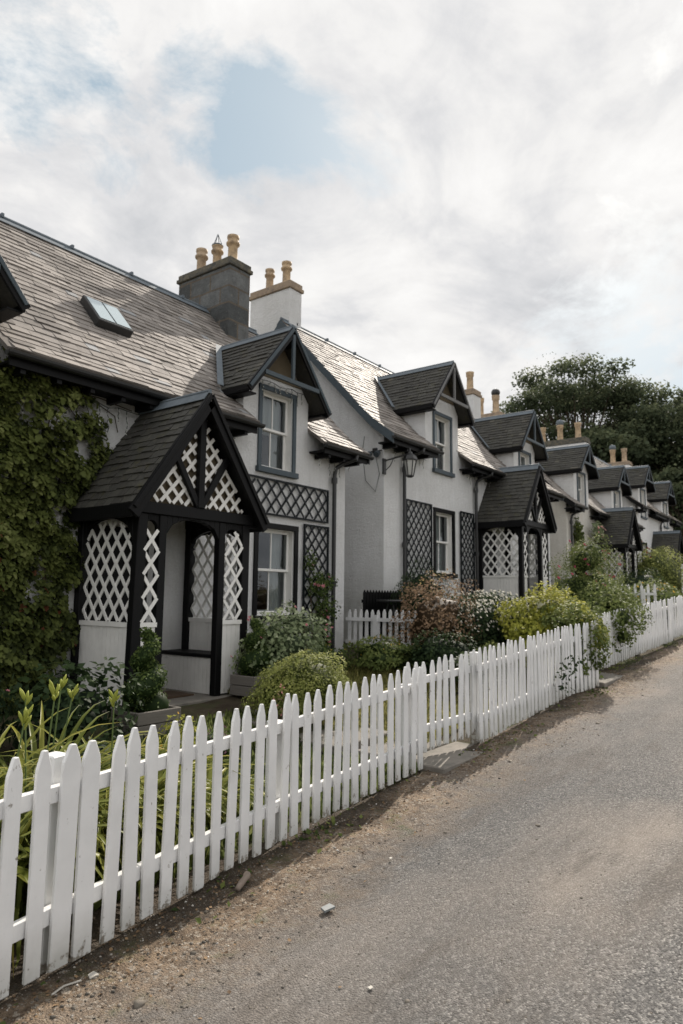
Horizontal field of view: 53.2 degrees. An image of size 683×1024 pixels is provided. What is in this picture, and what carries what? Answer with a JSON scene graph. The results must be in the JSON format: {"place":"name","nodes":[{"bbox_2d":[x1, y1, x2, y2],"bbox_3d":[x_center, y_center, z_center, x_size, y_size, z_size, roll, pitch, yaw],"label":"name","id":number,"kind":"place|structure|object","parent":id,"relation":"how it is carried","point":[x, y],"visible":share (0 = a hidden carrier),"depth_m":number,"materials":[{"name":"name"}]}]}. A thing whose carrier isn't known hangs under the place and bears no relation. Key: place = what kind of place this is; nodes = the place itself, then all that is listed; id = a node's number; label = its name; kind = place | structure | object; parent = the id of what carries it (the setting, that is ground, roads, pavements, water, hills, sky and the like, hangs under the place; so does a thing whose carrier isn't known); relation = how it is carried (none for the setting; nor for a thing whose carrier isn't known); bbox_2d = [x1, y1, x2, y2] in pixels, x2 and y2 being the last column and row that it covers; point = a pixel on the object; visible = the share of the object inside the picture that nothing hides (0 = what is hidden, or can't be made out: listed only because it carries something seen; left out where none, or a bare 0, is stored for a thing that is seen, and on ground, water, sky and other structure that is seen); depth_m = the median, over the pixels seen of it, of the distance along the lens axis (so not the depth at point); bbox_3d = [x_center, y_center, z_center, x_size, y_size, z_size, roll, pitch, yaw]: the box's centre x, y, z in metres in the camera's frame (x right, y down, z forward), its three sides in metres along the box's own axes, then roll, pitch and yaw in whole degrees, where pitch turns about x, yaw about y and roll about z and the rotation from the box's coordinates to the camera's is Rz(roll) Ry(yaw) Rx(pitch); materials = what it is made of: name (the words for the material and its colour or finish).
{"place":"outdoors","nodes":[
{"label":"outdoors","id":0,"kind":"place"},
{"bbox_2d":[223,710,268,727],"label":"flowering plant","id":1,"kind":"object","parent":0,"point":[254,722],"depth_m":7.02,"materials":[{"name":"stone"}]},
{"bbox_2d":[0,639,682,1023],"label":"road","id":2,"kind":"structure","parent":0,"point":[376,909],"depth_m":3.50,"materials":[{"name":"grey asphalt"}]},
{"bbox_2d":[51,980,81,995],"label":"twig","id":3,"kind":"object","parent":2,"relation":"on","point":[65,985],"visible":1,"depth_m":2.77,"materials":[{"name":"grey"}]},
{"bbox_2d":[88,971,98,978],"bbox_3d":[-1.042,1.936,2.853,0.040,0.006,0.042,-5,-9,37],"label":"paper scrap","id":4,"kind":"object","parent":2,"relation":"on","point":[93,974],"visible":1,"depth_m":2.85,"materials":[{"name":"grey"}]},
{"bbox_2d":[235,871,250,891],"bbox_3d":[-0.540,2.031,3.767,0.043,0.059,0.167,-1,-7,13],"label":"driftwood","id":5,"kind":"object","parent":2,"relation":"on","point":[243,880],"visible":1,"depth_m":3.75,"materials":[{"name":"grey wood"}]},
{"bbox_2d":[321,903,334,912],"bbox_3d":[-0.074,2.022,3.486,0.046,0.010,0.080,-6,-10,44],"label":"slate scrap","id":6,"kind":"object","parent":2,"relation":"on","point":[327,908],"visible":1,"depth_m":3.48,"materials":[{"name":"grey"}]},
{"bbox_2d":[0,657,663,1021],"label":"leaf litter","id":7,"kind":"object","parent":2,"relation":"on","point":[60,998],"visible":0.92,"depth_m":3.58,"materials":[{"name":"brown plant"}]},
{"bbox_2d":[0,642,680,1023],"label":"weeds","id":8,"kind":"object","parent":2,"relation":"on","point":[222,884],"visible":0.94,"depth_m":4.61,"materials":[{"name":"green plant"}]},
{"bbox_2d":[2,654,679,1023],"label":"verge stones","id":9,"kind":"object","parent":2,"relation":"on","point":[138,1004],"visible":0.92,"depth_m":3.40,"materials":[{"name":"grey stone"}]},
{"bbox_2d":[0,618,682,944],"bbox_3d":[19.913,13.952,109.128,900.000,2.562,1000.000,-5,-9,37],"label":"ground","id":10,"kind":"structure","parent":0,"point":[217,705],"depth_m":7.35,"materials":[{"name":"soil"}]},
{"bbox_2d":[0,663,23,748],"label":"leafy shrub","id":11,"kind":"object","parent":10,"relation":"on","point":[7,712],"visible":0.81,"depth_m":5.54,"materials":[{"name":"green plant"}]},
{"bbox_2d":[0,764,73,907],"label":"daylily","id":12,"kind":"object","parent":10,"relation":"on","point":[19,854],"visible":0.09,"depth_m":3.37,"materials":[{"name":"green plant"}]},
{"bbox_2d":[0,707,118,901],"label":"daylily","id":13,"kind":"object","parent":10,"relation":"on","point":[2,738],"visible":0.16,"depth_m":4.10,"materials":[{"name":"green plant"}]},
{"bbox_2d":[0,728,144,791],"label":"leafy shrub","id":14,"kind":"object","parent":10,"relation":"on","point":[101,746],"visible":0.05,"depth_m":5.17,"materials":[{"name":"green plant"}]},
{"bbox_2d":[0,656,149,753],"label":"leafy shrub","id":15,"kind":"object","parent":10,"relation":"on","point":[85,700],"visible":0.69,"depth_m":5.62,"materials":[{"name":"green plant"}]},
{"bbox_2d":[0,704,162,977],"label":"daylily","id":16,"kind":"object","parent":10,"relation":"on","point":[25,826],"visible":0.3,"depth_m":3.33,"materials":[{"name":"green plant"}]},
{"bbox_2d":[0,674,165,872],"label":"daylily","id":17,"kind":"object","parent":10,"relation":"on","point":[71,694],"visible":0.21,"depth_m":4.35,"materials":[{"name":"green plant"}]},
{"bbox_2d":[0,679,178,915],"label":"daylily","id":18,"kind":"object","parent":10,"relation":"on","point":[26,698],"visible":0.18,"depth_m":3.74,"materials":[{"name":"green plant"}]},
{"bbox_2d":[0,689,240,898],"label":"daylily","id":19,"kind":"object","parent":10,"relation":"on","point":[113,700],"visible":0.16,"depth_m":3.96,"materials":[{"name":"green plant"}]},
{"bbox_2d":[111,705,180,738],"bbox_3d":[-1.845,1.974,6.452,0.400,0.236,0.500,-5,-9,37],"label":"planter","id":20,"kind":"object","parent":10,"relation":"on","point":[147,720],"visible":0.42,"depth_m":6.30,"materials":[{"name":"grey wood"}]},
{"bbox_2d":[120,626,169,712],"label":"topiary","id":21,"kind":"object","parent":20,"relation":"in","point":[153,697],"visible":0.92,"depth_m":6.41,"materials":[{"name":"green plant"}]},
{"bbox_2d":[100,734,252,865],"bbox_3d":[-1.223,1.813,4.409,1.256,0.736,1.281,-5,-9,37],"label":"daylily","id":22,"kind":"object","parent":10,"relation":"on","point":[208,789],"visible":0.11,"depth_m":4.29,"materials":[{"name":"green plant"}]},
{"bbox_2d":[158,712,210,787],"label":"flowering plant","id":23,"kind":"object","parent":10,"relation":"on","point":[167,727],"visible":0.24,"depth_m":5.44,"materials":[{"name":"green plant"}]},
{"bbox_2d":[0,213,373,712],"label":"cottage","id":24,"kind":"structure","parent":10,"relation":"on","point":[201,530],"depth_m":9.08,"materials":[{"name":"white stone"}]},
{"bbox_2d":[0,346,131,715],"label":"ivy","id":25,"kind":"object","parent":24,"relation":"attached to","point":[49,638],"visible":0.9,"depth_m":7.50,"materials":[{"name":"green plant"}]},
{"bbox_2d":[21,383,234,438],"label":"string lights","id":26,"kind":"object","parent":24,"relation":"attached to","point":[99,413],"visible":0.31,"depth_m":8.35,"materials":[{"name":"grey"}]},
{"bbox_2d":[162,690,193,698],"bbox_3d":[-2.131,2.163,8.036,0.430,0.019,0.650,-5,-9,37],"label":"doormat","id":27,"kind":"object","parent":24,"relation":"on","point":[173,694],"visible":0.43,"depth_m":8.09,"materials":[{"name":"brown fabric"}]},
{"bbox_2d":[250,523,298,621],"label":"window","id":28,"kind":"structure","parent":24,"relation":"in","point":[273,554],"depth_m":11.13,"materials":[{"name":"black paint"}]},
{"bbox_2d":[261,379,305,407],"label":"string lights","id":29,"kind":"object","parent":24,"relation":"attached to","point":[285,391],"visible":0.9,"depth_m":11.16,"materials":[{"name":"grey"}]},
{"bbox_2d":[302,548,340,650],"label":"climbing rose","id":30,"kind":"object","parent":24,"relation":"attached to","point":[326,602],"visible":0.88,"depth_m":11.37,"materials":[{"name":"green plant"}]},
{"bbox_2d":[315,454,349,478],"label":"string lights","id":31,"kind":"object","parent":24,"relation":"attached to","point":[329,465],"visible":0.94,"depth_m":11.91,"materials":[{"name":"grey"}]},
{"bbox_2d":[0,707,417,940],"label":"garden grass","id":32,"kind":"structure","parent":10,"relation":"on","point":[209,719],"depth_m":5.56,"materials":[{"name":"green plant"}]},
{"bbox_2d":[0,667,422,999],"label":"picket fence","id":33,"kind":"object","parent":10,"relation":"on","point":[67,783],"visible":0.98,"depth_m":3.51,"materials":[{"name":"white paint"}]},
{"bbox_2d":[193,726,230,765],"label":"heather","id":34,"kind":"object","parent":10,"relation":"on","point":[210,737],"visible":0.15,"depth_m":6.01,"materials":[{"name":"green plant"}]},
{"bbox_2d":[160,754,264,828],"bbox_3d":[-0.958,1.900,4.722,1.030,0.610,1.098,-5,-9,37],"label":"daylily","id":35,"kind":"object","parent":10,"relation":"on","point":[209,776],"visible":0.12,"depth_m":4.79,"materials":[{"name":"green plant"}]},
{"bbox_2d":[230,673,271,697],"bbox_3d":[-1.025,2.070,8.214,0.400,0.236,0.500,-5,-9,37],"label":"planter","id":36,"kind":"object","parent":10,"relation":"on","point":[241,685],"visible":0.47,"depth_m":8.01,"materials":[{"name":"grey wood"}]},
{"bbox_2d":[235,618,271,676],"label":"topiary","id":37,"kind":"object","parent":36,"relation":"in","point":[248,658],"visible":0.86,"depth_m":8.15,"materials":[{"name":"green plant"}]},
{"bbox_2d":[273,684,284,719],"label":"flowering plant","id":38,"kind":"object","parent":10,"relation":"on","point":[280,718],"visible":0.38,"depth_m":6.46,"materials":[{"name":"green plant"}]},
{"bbox_2d":[228,600,335,679],"bbox_3d":[-0.765,1.679,8.697,1.162,1.130,1.574,-5,-9,37],"label":"rose bush","id":39,"kind":"object","parent":10,"relation":"on","point":[283,642],"visible":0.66,"depth_m":8.47,"materials":[{"name":"green plant"}]},
{"bbox_2d":[241,648,352,720],"bbox_3d":[-0.450,1.888,7.398,1.017,0.812,1.370,-5,-9,37],"label":"round shrub","id":40,"kind":"object","parent":10,"relation":"on","point":[300,678],"visible":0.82,"depth_m":7.16,"materials":[{"name":"green plant"}]},
{"bbox_2d":[301,637,357,671],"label":"leafy shrub","id":41,"kind":"object","parent":10,"relation":"on","point":[324,649],"visible":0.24,"depth_m":9.58,"materials":[{"name":"green plant"}]},
{"bbox_2d":[340,634,421,670],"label":"leafy shrub","id":42,"kind":"object","parent":10,"relation":"on","point":[384,653],"visible":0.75,"depth_m":9.77,"materials":[{"name":"green plant"}]},
{"bbox_2d":[361,590,403,636],"bbox_3d":[0.798,1.880,12.739,0.050,0.830,1.410,-5,-9,37],"label":"slat fence","id":43,"kind":"object","parent":10,"relation":"on","point":[369,600],"visible":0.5,"depth_m":12.52,"materials":[{"name":"black paint"}]},
{"bbox_2d":[377,600,405,633],"bbox_3d":[0.897,1.897,12.241,0.540,0.643,0.540,-5,-9,37],"label":"garden table","id":44,"kind":"object","parent":10,"relation":"on","point":[392,601],"visible":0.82,"depth_m":12.14,"materials":[{"name":"metal"}]},
{"bbox_2d":[227,658,574,743],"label":"lawn","id":45,"kind":"structure","parent":10,"relation":"on","point":[358,680],"depth_m":9.06,"materials":[{"name":"green plant"}]},
{"bbox_2d":[345,609,456,646],"bbox_3d":[0.952,2.105,11.554,2.180,0.897,0.100,-5,-9,37],"label":"picket fence","id":46,"kind":"object","parent":10,"relation":"on","point":[375,620],"visible":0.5,"depth_m":11.84,"materials":[{"name":"white paint"}]},
{"bbox_2d":[249,260,566,641],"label":"cottage","id":47,"kind":"structure","parent":10,"relation":"on","point":[439,512],"depth_m":15.66,"materials":[{"name":"white stone"}]},
{"bbox_2d":[363,436,381,491],"bbox_3d":[0.576,-0.970,13.570,0.486,1.157,0.169,-5,-9,37],"label":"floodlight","id":48,"kind":"object","parent":47,"relation":"attached to","point":[376,452],"visible":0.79,"depth_m":13.54,"materials":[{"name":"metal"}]},
{"bbox_2d":[382,448,417,477],"bbox_3d":[1.152,-0.969,13.446,0.696,0.600,0.266,0,-7,7],"label":"wall lantern","id":49,"kind":"object","parent":47,"relation":"attached to","point":[409,459],"depth_m":13.38,"materials":[{"name":"metal"}]},
{"bbox_2d":[392,448,424,468],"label":"string lights","id":50,"kind":"object","parent":47,"relation":"attached to","point":[416,456],"visible":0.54,"depth_m":14.40,"materials":[{"name":"grey"}]},
{"bbox_2d":[433,507,457,577],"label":"window","id":51,"kind":"structure","parent":47,"relation":"in","point":[443,524],"depth_m":15.57,"materials":[{"name":"black paint"}]},
{"bbox_2d":[465,472,490,491],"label":"string lights","id":52,"kind":"object","parent":47,"relation":"attached to","point":[475,479],"visible":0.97,"depth_m":16.47,"materials":[{"name":"grey"}]},
{"bbox_2d":[528,534,537,576],"bbox_3d":[5.243,1.182,19.320,0.253,1.432,1.000,-5,-9,37],"label":"lattice panel","id":53,"kind":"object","parent":47,"relation":"in","point":[531,536],"depth_m":19.62,"materials":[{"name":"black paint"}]},
{"bbox_2d":[386,558,450,639],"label":"evergreen shrub","id":54,"kind":"object","parent":10,"relation":"on","point":[414,580],"visible":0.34,"depth_m":12.57,"materials":[{"name":"green plant"}]},
{"bbox_2d":[384,568,482,645],"bbox_3d":[1.490,1.640,10.756,1.396,1.553,1.547,-5,-9,37],"label":"faded shrub","id":55,"kind":"object","parent":10,"relation":"on","point":[439,613],"visible":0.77,"depth_m":10.54,"materials":[{"name":"brown plant"}]},
{"bbox_2d":[402,628,482,679],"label":"evergreen shrub","id":56,"kind":"object","parent":10,"relation":"on","point":[434,648],"visible":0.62,"depth_m":9.74,"materials":[{"name":"green plant"}]},
{"bbox_2d":[448,651,501,692],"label":"variegated shrub","id":57,"kind":"object","parent":10,"relation":"on","point":[456,662],"visible":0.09,"depth_m":9.29,"materials":[{"name":"green plant"}]},
{"bbox_2d":[448,589,528,652],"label":"hydrangea","id":58,"kind":"object","parent":10,"relation":"on","point":[483,613],"visible":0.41,"depth_m":10.96,"materials":[{"name":"white plant"}]},
{"bbox_2d":[472,640,526,686],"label":"leafy shrub","id":59,"kind":"object","parent":10,"relation":"on","point":[488,644],"visible":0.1,"depth_m":9.97,"materials":[{"name":"green plant"}]},
{"bbox_2d":[469,620,598,744],"bbox_3d":[2.447,2.065,8.396,0.233,1.388,3.615,-5,-9,38],"label":"picket fence","id":60,"kind":"object","parent":10,"relation":"on","point":[537,652],"visible":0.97,"depth_m":7.96,"materials":[{"name":"white paint"}]},
{"bbox_2d":[406,650,475,753],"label":"picket gate","id":61,"kind":"structure","parent":60,"relation":"attached to","point":[462,671],"depth_m":6.71,"materials":[{"name":"white paint"}]},
{"bbox_2d":[553,655,581,696],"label":"climbing plant","id":62,"kind":"object","parent":60,"relation":"attached to","point":[564,676],"visible":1,"depth_m":8.63,"materials":[{"name":"green plant"}]},
{"bbox_2d":[536,596,612,678],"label":"climbing vine","id":63,"kind":"object","parent":60,"relation":"hanging from","point":[559,621],"visible":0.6,"depth_m":9.72,"materials":[{"name":"green plant"}]},
{"bbox_2d":[493,581,609,673],"bbox_3d":[3.266,1.858,10.883,1.689,1.528,2.592,-1,-7,11],"label":"golden shrub","id":64,"kind":"object","parent":10,"relation":"on","point":[524,625],"visible":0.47,"depth_m":10.44,"materials":[{"name":"yellow plant"}]},
{"bbox_2d":[549,567,574,591],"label":"evergreen shrub","id":65,"kind":"object","parent":10,"relation":"on","point":[561,581],"visible":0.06,"depth_m":18.50,"materials":[{"name":"green plant"}]},
{"bbox_2d":[481,389,644,591],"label":"cottage","id":66,"kind":"structure","parent":10,"relation":"on","point":[582,482],"depth_m":23.75,"materials":[{"name":"white stone"}]},
{"bbox_2d":[573,517,586,573],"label":"climbing plant","id":67,"kind":"object","parent":66,"relation":"attached to","point":[578,526],"visible":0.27,"depth_m":22.36,"materials":[{"name":"green plant"}]},
{"bbox_2d":[590,521,605,577],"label":"climbing rose","id":68,"kind":"object","parent":66,"relation":"attached to","point":[598,529],"visible":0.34,"depth_m":23.46,"materials":[{"name":"green plant"}]},
{"bbox_2d":[491,350,682,474],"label":"tree","id":69,"kind":"object","parent":10,"relation":"on","point":[588,398],"visible":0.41,"depth_m":56.28,"materials":[{"name":"green plant"}]},
{"bbox_2d":[545,532,643,612],"bbox_3d":[5.516,1.601,15.069,1.813,2.315,2.887,-5,-9,37],"label":"pink shrub","id":70,"kind":"object","parent":10,"relation":"on","point":[590,557],"visible":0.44,"depth_m":14.72,"materials":[{"name":"green plant"}]},
{"bbox_2d":[561,584,656,618],"bbox_3d":[6.473,2.345,16.677,2.280,1.190,0.100,-5,-9,37],"label":"picket fence","id":71,"kind":"object","parent":10,"relation":"on","point":[642,593],"visible":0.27,"depth_m":16.17,"materials":[{"name":"white paint"}]},
{"bbox_2d":[546,422,678,513],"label":"tree","id":72,"kind":"object","parent":10,"relation":"on","point":[637,451],"visible":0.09,"depth_m":51.14,"materials":[{"name":"green plant"}]},
{"bbox_2d":[600,573,639,603],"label":"leafy shrub","id":73,"kind":"object","parent":10,"relation":"on","point":[620,587],"visible":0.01,"depth_m":19.01,"materials":[{"name":"green plant"}]},
{"bbox_2d":[614,539,650,573],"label":"rose bush","id":74,"kind":"object","parent":10,"relation":"on","point":[639,566],"visible":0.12,"depth_m":25.71,"materials":[{"name":"green plant"}]},
{"bbox_2d":[587,380,682,517],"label":"tree","id":75,"kind":"object","parent":10,"relation":"on","point":[659,405],"visible":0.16,"depth_m":54.37,"materials":[{"name":"green plant"}]},
{"bbox_2d":[599,599,672,669],"bbox_3d":[5.683,2.361,13.076,0.174,1.395,4.435,-5,-9,39],"label":"picket fence","id":76,"kind":"object","parent":10,"relation":"on","point":[658,633],"visible":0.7,"depth_m":13.25,"materials":[{"name":"white paint"}]},
{"bbox_2d":[574,571,654,652],"bbox_3d":[4.916,1.796,12.497,1.429,1.448,2.079,1,-7,-2],"label":"climbing vine","id":77,"kind":"object","parent":76,"relation":"hanging from","point":[615,599],"visible":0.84,"depth_m":12.16,"materials":[{"name":"green plant"}]},
{"bbox_2d":[594,445,682,592],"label":"cottage","id":78,"kind":"structure","parent":10,"relation":"on","point":[650,500],"depth_m":30.84,"materials":[{"name":"white stone"}]},
{"bbox_2d":[642,542,647,559],"bbox_3d":[13.161,1.995,29.865,0.253,1.312,0.900,-5,-9,37],"label":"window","id":79,"kind":"structure","parent":78,"relation":"in","point":[644,543],"depth_m":30.14,"materials":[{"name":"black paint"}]},
{"bbox_2d":[618,567,665,592],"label":"evergreen shrub","id":80,"kind":"object","parent":10,"relation":"on","point":[641,577],"visible":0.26,"depth_m":21.65,"materials":[{"name":"green plant"}]},
{"bbox_2d":[629,546,682,595],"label":"golden shrub","id":81,"kind":"object","parent":10,"relation":"on","point":[668,569],"visible":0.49,"depth_m":24.67,"materials":[{"name":"green plant"}]},
{"bbox_2d":[631,577,682,619],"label":"yellow flowered shrub","id":82,"kind":"object","parent":10,"relation":"on","point":[663,593],"visible":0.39,"depth_m":19.61,"materials":[{"name":"green plant"}]},
{"bbox_2d":[633,404,682,520],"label":"tree","id":83,"kind":"object","parent":10,"relation":"on","point":[664,441],"visible":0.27,"depth_m":52.98,"materials":[{"name":"green plant"}]},
{"bbox_2d":[652,455,682,537],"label":"tree","id":84,"kind":"object","parent":10,"relation":"on","point":[673,476],"visible":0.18,"depth_m":45.35,"materials":[{"name":"green plant"}]},
{"bbox_2d":[669,595,682,639],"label":"picket fence","id":85,"kind":"object","parent":10,"relation":"on","point":[677,624],"visible":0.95,"depth_m":15.64,"materials":[{"name":"white paint"}]},
{"bbox_2d":[0,0,682,565],"label":"sky","id":86,"kind":"structure","parent":0,"point":[491,188],"materials":[{"name":"white"}]},
{"bbox_2d":[299,728,386,753],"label":"path","id":87,"kind":"structure","parent":0,"point":[333,737],"depth_m":6.83,"materials":[{"name":"grey concrete"}]},
{"bbox_2d":[358,738,446,764],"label":"path","id":88,"kind":"structure","parent":0,"point":[385,748],"depth_m":6.67,"materials":[{"name":"grey concrete"}]},
{"bbox_2d":[416,741,482,773],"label":"path","id":89,"kind":"structure","parent":0,"point":[444,759],"depth_m":6.38,"materials":[{"name":"grey concrete"}]},
{"bbox_2d":[554,672,623,687],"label":"path","id":90,"kind":"structure","parent":0,"point":[607,680],"depth_m":10.18,"materials":[{"name":"grey concrete"}]}
]}

